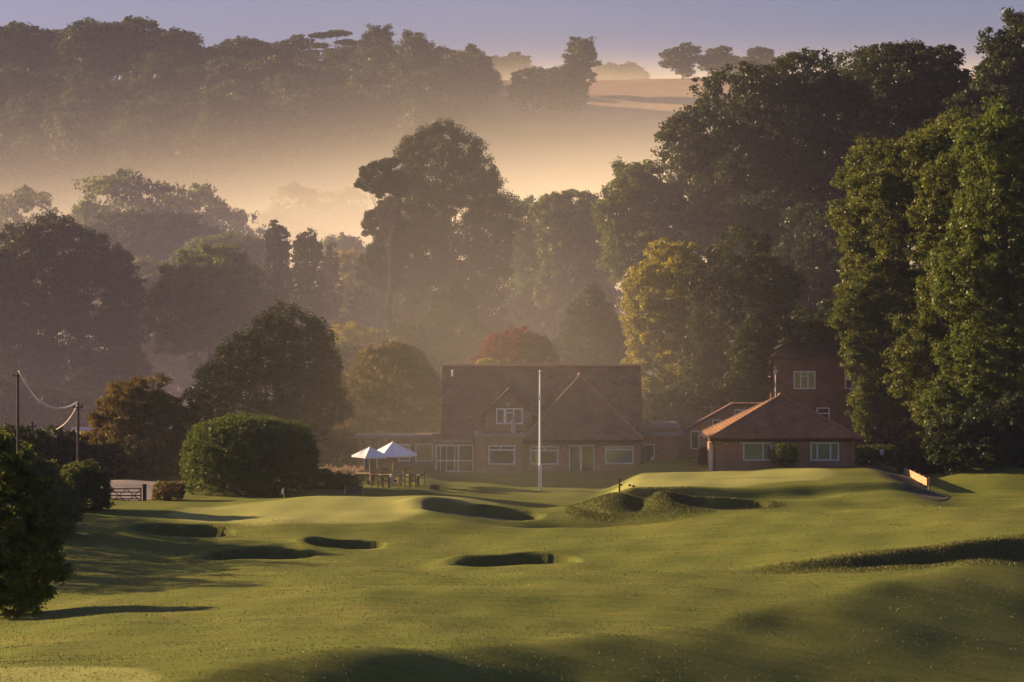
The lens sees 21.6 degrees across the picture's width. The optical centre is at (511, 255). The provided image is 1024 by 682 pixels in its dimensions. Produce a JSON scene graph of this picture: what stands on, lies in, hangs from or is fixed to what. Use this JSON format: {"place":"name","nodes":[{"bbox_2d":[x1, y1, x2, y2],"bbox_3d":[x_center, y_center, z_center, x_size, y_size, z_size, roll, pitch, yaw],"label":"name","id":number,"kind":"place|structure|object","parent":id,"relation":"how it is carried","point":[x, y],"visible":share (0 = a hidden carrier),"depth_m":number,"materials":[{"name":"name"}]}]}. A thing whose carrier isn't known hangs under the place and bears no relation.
{"place":"outdoors","nodes":[
{"label":"outdoors","id":0,"kind":"place"},
{"bbox_2d":[0,78,1023,681],"bbox_3d":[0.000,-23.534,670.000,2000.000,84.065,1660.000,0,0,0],"label":"ground","id":1,"kind":"structure","parent":0,"point":[540,152],"depth_m":132.37,"materials":[{"name":"green plant"}]},
{"bbox_2d":[0,142,30,197],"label":"tree","id":2,"kind":"object","parent":1,"relation":"on","point":[14,173],"visible":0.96,"depth_m":684.24,"materials":[{"name":"green plant"}]},
{"bbox_2d":[0,20,48,67],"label":"tree","id":3,"kind":"object","parent":1,"relation":"on","point":[14,57],"visible":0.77,"depth_m":922.69,"materials":[{"name":"green plant"}]},
{"bbox_2d":[0,231,50,410],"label":"oak tree","id":4,"kind":"object","parent":1,"relation":"on","point":[15,332],"visible":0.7,"depth_m":253.58,"materials":[{"name":"green plant"}]},
{"bbox_2d":[0,112,51,152],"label":"tree","id":5,"kind":"object","parent":1,"relation":"on","point":[11,130],"visible":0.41,"depth_m":764.13,"materials":[{"name":"green plant"}]},
{"bbox_2d":[0,183,59,345],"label":"tree","id":6,"kind":"object","parent":1,"relation":"on","point":[19,200],"visible":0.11,"depth_m":437.48,"materials":[{"name":"green plant"}]},
{"bbox_2d":[0,91,59,124],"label":"tree","id":7,"kind":"object","parent":1,"relation":"on","point":[25,103],"visible":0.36,"depth_m":808.58,"materials":[{"name":"green plant"}]},
{"bbox_2d":[3,26,57,72],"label":"tree","id":8,"kind":"object","parent":1,"relation":"on","point":[45,34],"visible":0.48,"depth_m":924.34,"materials":[{"name":"green plant"}]},
{"bbox_2d":[0,66,61,105],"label":"tree","id":9,"kind":"object","parent":1,"relation":"on","point":[23,78],"visible":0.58,"depth_m":856.06,"materials":[{"name":"green plant"}]},
{"bbox_2d":[9,128,54,178],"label":"tree","id":10,"kind":"object","parent":1,"relation":"on","point":[32,145],"visible":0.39,"depth_m":733.49,"materials":[{"name":"green plant"}]},
{"bbox_2d":[0,429,75,617],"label":"leafy shrub","id":11,"kind":"object","parent":1,"relation":"on","point":[24,495],"visible":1,"depth_m":61.45,"materials":[{"name":"green plant"}]},
{"bbox_2d":[0,374,98,433],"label":"elder bush","id":12,"kind":"object","parent":1,"relation":"on","point":[41,415],"visible":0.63,"depth_m":244.38,"materials":[{"name":"green plant"}]},
{"bbox_2d":[10,446,90,534],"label":"leafy shrub","id":13,"kind":"object","parent":1,"relation":"on","point":[70,511],"visible":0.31,"depth_m":151.53,"materials":[{"name":"green plant"}]},
{"bbox_2d":[0,423,128,479],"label":"laurel bush","id":14,"kind":"object","parent":1,"relation":"on","point":[45,443],"visible":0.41,"depth_m":199.18,"materials":[{"name":"green plant"}]},
{"bbox_2d":[41,111,102,165],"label":"tree","id":15,"kind":"object","parent":1,"relation":"on","point":[73,121],"visible":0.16,"depth_m":721.45,"materials":[{"name":"green plant"}]},
{"bbox_2d":[39,98,108,129],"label":"tree","id":16,"kind":"object","parent":1,"relation":"on","point":[80,108],"visible":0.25,"depth_m":799.45,"materials":[{"name":"green plant"}]},
{"bbox_2d":[43,122,110,207],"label":"tree","id":17,"kind":"object","parent":1,"relation":"on","point":[88,161],"visible":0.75,"depth_m":685.49,"materials":[{"name":"green plant"}]},
{"bbox_2d":[0,210,154,426],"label":"oak tree","id":18,"kind":"object","parent":1,"relation":"on","point":[67,309],"visible":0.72,"depth_m":258.74,"materials":[{"name":"green plant"}]},
{"bbox_2d":[44,459,114,510],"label":"clipped shrub","id":19,"kind":"object","parent":1,"relation":"on","point":[93,476],"visible":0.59,"depth_m":165.14,"materials":[{"name":"green plant"}]},
{"bbox_2d":[51,17,122,81],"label":"tree","id":20,"kind":"object","parent":1,"relation":"on","point":[75,35],"visible":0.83,"depth_m":906.47,"materials":[{"name":"green plant"}]},
{"bbox_2d":[58,78,124,128],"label":"tree","id":21,"kind":"object","parent":1,"relation":"on","point":[105,94],"visible":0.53,"depth_m":820.66,"materials":[{"name":"green plant"}]},
{"bbox_2d":[57,341,155,426],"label":"elder bush","id":22,"kind":"object","parent":1,"relation":"on","point":[97,379],"visible":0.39,"depth_m":248.84,"materials":[{"name":"green plant"}]},
{"bbox_2d":[41,166,200,317],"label":"tree","id":23,"kind":"object","parent":1,"relation":"on","point":[112,185],"visible":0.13,"depth_m":412.43,"materials":[{"name":"green plant"}]},
{"bbox_2d":[82,15,159,81],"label":"tree","id":24,"kind":"object","parent":1,"relation":"on","point":[130,25],"visible":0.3,"depth_m":912.04,"materials":[{"name":"green plant"}]},
{"bbox_2d":[102,148,153,178],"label":"tree","id":25,"kind":"object","parent":1,"relation":"on","point":[131,159],"visible":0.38,"depth_m":708.59,"materials":[{"name":"green plant"}]},
{"bbox_2d":[94,250,183,358],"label":"broad tree","id":26,"kind":"object","parent":1,"relation":"on","point":[151,273],"visible":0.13,"depth_m":298.18,"materials":[{"name":"green plant"}]},
{"bbox_2d":[79,372,201,477],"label":"broad bush","id":27,"kind":"object","parent":1,"relation":"on","point":[133,406],"visible":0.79,"depth_m":201.75,"materials":[{"name":"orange plant"}]},
{"bbox_2d":[116,26,174,72],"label":"tree","id":28,"kind":"object","parent":1,"relation":"on","point":[129,64],"visible":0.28,"depth_m":907.41,"materials":[{"name":"green plant"}]},
{"bbox_2d":[79,206,226,377],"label":"broad tree","id":29,"kind":"object","parent":1,"relation":"on","point":[168,232],"visible":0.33,"depth_m":321.56,"materials":[{"name":"green plant"}]},
{"bbox_2d":[132,56,183,101],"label":"tree","id":30,"kind":"object","parent":1,"relation":"on","point":[157,76],"visible":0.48,"depth_m":835.48,"materials":[{"name":"green plant"}]},
{"bbox_2d":[136,45,202,70],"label":"tree","id":31,"kind":"object","parent":1,"relation":"on","point":[183,58],"visible":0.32,"depth_m":891.94,"materials":[{"name":"green plant"}]},
{"bbox_2d":[133,26,209,68],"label":"tree","id":32,"kind":"object","parent":1,"relation":"on","point":[185,40],"visible":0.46,"depth_m":903.10,"materials":[{"name":"green plant"}]},
{"bbox_2d":[141,163,241,213],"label":"tree","id":33,"kind":"object","parent":1,"relation":"on","point":[178,173],"visible":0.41,"depth_m":688.15,"materials":[{"name":"green plant"}]},
{"bbox_2d":[123,306,264,408],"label":"broad tree","id":34,"kind":"object","parent":1,"relation":"on","point":[167,363],"visible":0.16,"depth_m":282.74,"materials":[{"name":"green plant"}]},
{"bbox_2d":[155,135,243,187],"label":"tree","id":35,"kind":"object","parent":1,"relation":"on","point":[218,161],"visible":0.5,"depth_m":709.38,"materials":[{"name":"green plant"}]},
{"bbox_2d":[154,182,247,255],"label":"tree","id":36,"kind":"object","parent":1,"relation":"on","point":[200,196],"visible":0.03,"depth_m":423.16,"materials":[{"name":"green plant"}]},
{"bbox_2d":[141,241,285,402],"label":"ash tree","id":37,"kind":"object","parent":1,"relation":"on","point":[213,295],"visible":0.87,"depth_m":259.68,"materials":[{"name":"green plant"}]},
{"bbox_2d":[187,89,251,158],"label":"tree","id":38,"kind":"object","parent":1,"relation":"on","point":[216,112],"visible":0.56,"depth_m":743.84,"materials":[{"name":"green plant"}]},
{"bbox_2d":[170,230,272,377],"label":"broad tree","id":39,"kind":"object","parent":1,"relation":"on","point":[252,245],"visible":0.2,"depth_m":303.27,"materials":[{"name":"green plant"}]},
{"bbox_2d":[202,139,269,196],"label":"tree","id":40,"kind":"object","parent":1,"relation":"on","point":[256,163],"visible":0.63,"depth_m":723.22,"materials":[{"name":"green plant"}]},
{"bbox_2d":[211,35,273,61],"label":"tree","id":41,"kind":"object","parent":1,"relation":"on","point":[238,47],"visible":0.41,"depth_m":894.22,"materials":[{"name":"green plant"}]},
{"bbox_2d":[177,411,320,496],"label":"trimmed hedge","id":42,"kind":"object","parent":1,"relation":"on","point":[244,433],"visible":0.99,"depth_m":178.20,"materials":[{"name":"green plant"}]},
{"bbox_2d":[203,199,294,288],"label":"tree","id":43,"kind":"object","parent":1,"relation":"on","point":[237,223],"visible":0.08,"depth_m":428.30,"materials":[{"name":"green plant"}]},
{"bbox_2d":[180,297,357,452],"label":"yew tree","id":44,"kind":"object","parent":1,"relation":"on","point":[284,375],"visible":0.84,"depth_m":201.31,"materials":[{"name":"green plant"}]},
{"bbox_2d":[237,55,301,96],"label":"tree","id":45,"kind":"object","parent":1,"relation":"on","point":[267,66],"visible":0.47,"depth_m":850.38,"materials":[{"name":"green plant"}]},
{"bbox_2d":[249,129,299,167],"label":"tree","id":46,"kind":"object","parent":1,"relation":"on","point":[277,149],"visible":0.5,"depth_m":767.87,"materials":[{"name":"green plant"}]},
{"bbox_2d":[261,219,292,385],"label":"cypress tree","id":47,"kind":"object","parent":1,"relation":"on","point":[276,272],"visible":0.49,"depth_m":271.31,"materials":[{"name":"green plant"}]},
{"bbox_2d":[260,73,306,145],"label":"tree","id":48,"kind":"object","parent":1,"relation":"on","point":[288,85],"visible":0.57,"depth_m":793.08,"materials":[{"name":"green plant"}]},
{"bbox_2d":[247,181,356,291],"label":"tree","id":49,"kind":"object","parent":1,"relation":"on","point":[300,217],"visible":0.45,"depth_m":557.53,"materials":[{"name":"green plant"}]},
{"bbox_2d":[271,87,341,152],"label":"tree","id":50,"kind":"object","parent":1,"relation":"on","point":[310,106],"visible":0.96,"depth_m":782.63,"materials":[{"name":"green plant"}]},
{"bbox_2d":[284,227,330,362],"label":"cypress tree","id":51,"kind":"object","parent":1,"relation":"on","point":[305,274],"visible":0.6,"depth_m":269.26,"materials":[{"name":"green plant"}]},
{"bbox_2d":[280,467,362,489],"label":"laurel bush","id":52,"kind":"object","parent":1,"relation":"on","point":[328,478],"visible":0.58,"depth_m":182.94,"materials":[{"name":"green plant"}]},
{"bbox_2d":[315,242,344,336],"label":"cypress tree","id":53,"kind":"object","parent":1,"relation":"on","point":[329,266],"visible":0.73,"depth_m":279.55,"materials":[{"name":"green plant"}]},
{"bbox_2d":[305,416,357,465],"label":"laurel bush","id":54,"kind":"object","parent":1,"relation":"on","point":[335,446],"visible":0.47,"depth_m":207.71,"materials":[{"name":"green plant"}]},
{"bbox_2d":[307,248,373,366],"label":"field maple","id":55,"kind":"object","parent":1,"relation":"on","point":[348,272],"visible":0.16,"depth_m":289.87,"materials":[{"name":"green plant"}]},
{"bbox_2d":[312,186,378,246],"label":"tree","id":56,"kind":"object","parent":1,"relation":"on","point":[354,211],"visible":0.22,"depth_m":571.52,"materials":[{"name":"green plant"}]},
{"bbox_2d":[324,89,386,148],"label":"tree","id":57,"kind":"object","parent":1,"relation":"on","point":[352,127],"visible":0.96,"depth_m":783.31,"materials":[{"name":"green plant"}]},
{"bbox_2d":[339,67,396,96],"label":"tree","id":58,"kind":"object","parent":1,"relation":"on","point":[377,76],"visible":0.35,"depth_m":821.25,"materials":[{"name":"green plant"}]},
{"bbox_2d":[328,318,409,432],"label":"hazel bush","id":59,"kind":"object","parent":1,"relation":"on","point":[358,336],"visible":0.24,"depth_m":244.69,"materials":[{"name":"green plant"}]},
{"bbox_2d":[349,44,398,86],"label":"tree","id":60,"kind":"object","parent":1,"relation":"on","point":[382,59],"visible":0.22,"depth_m":859.60,"materials":[{"name":"green plant"}]},
{"bbox_2d":[338,276,415,332],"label":"broad tree","id":61,"kind":"object","parent":1,"relation":"on","point":[364,313],"visible":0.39,"depth_m":278.15,"materials":[{"name":"green plant"}]},
{"bbox_2d":[354,196,407,421],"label":"pine tree","id":62,"kind":"object","parent":1,"relation":"on","point":[372,262],"visible":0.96,"depth_m":259.93,"materials":[{"name":"green plant"}]},
{"bbox_2d":[353,156,412,423],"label":"pine tree","id":63,"kind":"object","parent":1,"relation":"on","point":[379,179],"visible":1,"depth_m":257.10,"materials":[{"name":"green plant"}]},
{"bbox_2d":[332,339,441,434],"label":"round bush tree","id":64,"kind":"object","parent":1,"relation":"on","point":[407,363],"visible":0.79,"depth_m":213.00,"materials":[{"name":"green plant"}]},
{"bbox_2d":[356,82,417,141],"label":"tree","id":65,"kind":"object","parent":1,"relation":"on","point":[391,111],"visible":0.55,"depth_m":792.24,"materials":[{"name":"green plant"}]},
{"bbox_2d":[388,29,443,84],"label":"tree","id":66,"kind":"object","parent":1,"relation":"on","point":[416,47],"visible":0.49,"depth_m":843.81,"materials":[{"name":"green plant"}]},
{"bbox_2d":[391,89,443,178],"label":"tree","id":67,"kind":"object","parent":1,"relation":"on","point":[421,110],"visible":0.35,"depth_m":698.12,"materials":[{"name":"green plant"}]},
{"bbox_2d":[375,66,468,108],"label":"tree","id":68,"kind":"object","parent":1,"relation":"on","point":[428,81],"visible":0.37,"depth_m":804.40,"materials":[{"name":"green plant"}]},
{"bbox_2d":[380,317,499,432],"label":"broad tree","id":69,"kind":"object","parent":1,"relation":"on","point":[463,346],"visible":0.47,"depth_m":238.64,"materials":[{"name":"green plant"}]},
{"bbox_2d":[415,275,484,361],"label":"spruce tree","id":70,"kind":"object","parent":1,"relation":"on","point":[454,301],"visible":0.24,"depth_m":244.80,"materials":[{"name":"plant"}]},
{"bbox_2d":[384,117,524,359],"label":"pine tree","id":71,"kind":"object","parent":1,"relation":"on","point":[426,227],"visible":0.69,"depth_m":260.98,"materials":[{"name":"green plant"}]},
{"bbox_2d":[439,49,502,101],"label":"tree","id":72,"kind":"object","parent":1,"relation":"on","point":[483,74],"visible":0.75,"depth_m":856.95,"materials":[{"name":"green plant"}]},
{"bbox_2d":[468,325,559,365],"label":"red maple","id":73,"kind":"object","parent":1,"relation":"on","point":[515,345],"visible":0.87,"depth_m":220.86,"materials":[{"name":"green plant"}]},
{"bbox_2d":[355,364,683,473],"bbox_3d":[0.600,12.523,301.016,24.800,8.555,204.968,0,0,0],"label":"clubhouse","id":74,"kind":"structure","parent":1,"relation":"on","point":[591,417],"depth_m":201.16,"materials":[{"name":"brick"}]},
{"bbox_2d":[500,194,543,333],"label":"poplar tree","id":75,"kind":"object","parent":1,"relation":"on","point":[522,302],"visible":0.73,"depth_m":286.99,"materials":[{"name":"green plant"}]},
{"bbox_2d":[504,66,560,117],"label":"tree","id":76,"kind":"object","parent":1,"relation":"on","point":[520,89],"visible":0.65,"depth_m":845.21,"materials":[{"name":"green plant"}]},
{"bbox_2d":[528,190,581,345],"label":"poplar tree","id":77,"kind":"object","parent":1,"relation":"on","point":[551,210],"visible":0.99,"depth_m":283.06,"materials":[{"name":"green plant"}]},
{"bbox_2d":[531,64,591,120],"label":"tree","id":78,"kind":"object","parent":1,"relation":"on","point":[573,86],"visible":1,"depth_m":839.26,"materials":[{"name":"green plant"}]},
{"bbox_2d":[492,227,631,364],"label":"broad tree","id":79,"kind":"object","parent":1,"relation":"on","point":[544,327],"visible":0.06,"depth_m":302.40,"materials":[{"name":"green plant"}]},
{"bbox_2d":[561,36,602,82],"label":"tree","id":80,"kind":"object","parent":1,"relation":"on","point":[584,50],"visible":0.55,"depth_m":897.34,"materials":[{"name":"green plant"}]},
{"bbox_2d":[546,281,629,363],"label":"spruce tree","id":81,"kind":"object","parent":1,"relation":"on","point":[588,334],"visible":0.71,"depth_m":236.18,"materials":[{"name":"green plant"}]},
{"bbox_2d":[561,189,618,320],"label":"poplar tree","id":82,"kind":"object","parent":1,"relation":"on","point":[589,235],"visible":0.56,"depth_m":284.86,"materials":[{"name":"green plant"}]},
{"bbox_2d":[590,156,691,336],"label":"broad tree","id":83,"kind":"object","parent":1,"relation":"on","point":[638,189],"visible":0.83,"depth_m":266.21,"materials":[{"name":"green plant"}]},
{"bbox_2d":[616,237,732,420],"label":"golden tree","id":84,"kind":"object","parent":1,"relation":"on","point":[640,300],"visible":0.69,"depth_m":227.35,"materials":[{"name":"yellow plant"}]},
{"bbox_2d":[658,41,707,78],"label":"tree","id":85,"kind":"object","parent":1,"relation":"on","point":[681,61],"visible":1,"depth_m":928.12,"materials":[{"name":"green plant"}]},
{"bbox_2d":[642,357,729,428],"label":"laurel bush","id":86,"kind":"object","parent":1,"relation":"on","point":[679,401],"visible":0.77,"depth_m":220.96,"materials":[{"name":"green plant"}]},
{"bbox_2d":[679,402,761,457],"bbox_3d":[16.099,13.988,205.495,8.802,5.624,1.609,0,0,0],"label":"house","id":87,"kind":"structure","parent":1,"relation":"on","point":[692,440],"depth_m":205.00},
{"bbox_2d":[707,306,777,413],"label":"holly tree","id":88,"kind":"object","parent":1,"relation":"on","point":[752,358],"visible":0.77,"depth_m":215.70,"materials":[{"name":"green plant"}]},
{"bbox_2d":[673,223,814,413],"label":"beech tree","id":89,"kind":"object","parent":1,"relation":"on","point":[760,283],"visible":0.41,"depth_m":223.18,"materials":[{"name":"green plant"}]},
{"bbox_2d":[650,47,894,302],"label":"beech tree","id":90,"kind":"object","parent":1,"relation":"on","point":[776,183],"visible":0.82,"depth_m":254.41,"materials":[{"name":"green plant"}]},
{"bbox_2d":[701,393,864,470],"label":"house","id":91,"kind":"structure","parent":1,"relation":"on","point":[748,439],"depth_m":190.50,"materials":[{"name":"brick"}]},
{"bbox_2d":[766,325,866,452],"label":"tall house","id":92,"kind":"structure","parent":1,"relation":"on","point":[812,377],"depth_m":214.00,"materials":[{"name":"brick"}]},
{"bbox_2d":[777,298,864,346],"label":"beech tree","id":93,"kind":"object","parent":1,"relation":"on","point":[799,322],"visible":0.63,"depth_m":215.53,"materials":[{"name":"green plant"}]},
{"bbox_2d":[767,201,894,349],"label":"beech tree","id":94,"kind":"object","parent":1,"relation":"on","point":[823,247],"visible":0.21,"depth_m":243.91,"materials":[{"name":"green plant"}]},
{"bbox_2d":[825,272,886,460],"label":"hazel tree","id":95,"kind":"object","parent":1,"relation":"on","point":[866,410],"visible":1,"depth_m":209.41,"materials":[{"name":"green plant"}]},
{"bbox_2d":[867,370,927,445],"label":"laurel bush","id":96,"kind":"object","parent":1,"relation":"on","point":[887,437],"visible":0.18,"depth_m":219.49,"materials":[{"name":"green plant"}]},
{"bbox_2d":[831,38,976,331],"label":"beech tree","id":97,"kind":"object","parent":1,"relation":"on","point":[920,78],"visible":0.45,"depth_m":268.65,"materials":[{"name":"green plant"}]},
{"bbox_2d":[824,106,1004,447],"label":"lime tree","id":98,"kind":"object","parent":1,"relation":"on","point":[875,179],"visible":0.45,"depth_m":210.17,"materials":[{"name":"green plant"}]},
{"bbox_2d":[889,432,944,473],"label":"flowering bush","id":99,"kind":"object","parent":1,"relation":"on","point":[909,456],"visible":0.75,"depth_m":189.35,"materials":[{"name":"green plant"}]},
{"bbox_2d":[879,145,992,432],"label":"lime tree","id":100,"kind":"object","parent":1,"relation":"on","point":[911,352],"visible":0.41,"depth_m":205.09,"materials":[{"name":"green plant"}]},
{"bbox_2d":[917,391,1023,475],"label":"laurel bush","id":101,"kind":"object","parent":1,"relation":"on","point":[976,444],"visible":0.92,"depth_m":186.58,"materials":[{"name":"green plant"}]},
{"bbox_2d":[918,95,1023,445],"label":"lime tree","id":102,"kind":"object","parent":1,"relation":"on","point":[1004,276],"visible":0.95,"depth_m":195.26,"materials":[{"name":"green plant"}]},
{"bbox_2d":[942,5,1023,385],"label":"beech tree","id":103,"kind":"object","parent":1,"relation":"on","point":[999,69],"visible":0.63,"depth_m":260.20,"materials":[{"name":"green plant"}]},
{"bbox_2d":[0,0,1023,79],"label":"sky","id":104,"kind":"structure","parent":0,"point":[624,31],"materials":[{"name":"purple"}]},
{"bbox_2d":[565,486,1023,574],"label":"rough grass","id":105,"kind":"structure","parent":0,"point":[816,569],"depth_m":136.62,"materials":[{"name":"green plant"}]},
{"bbox_2d":[857,464,948,499],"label":"sunken path","id":106,"kind":"structure","parent":0,"point":[913,487],"depth_m":180.82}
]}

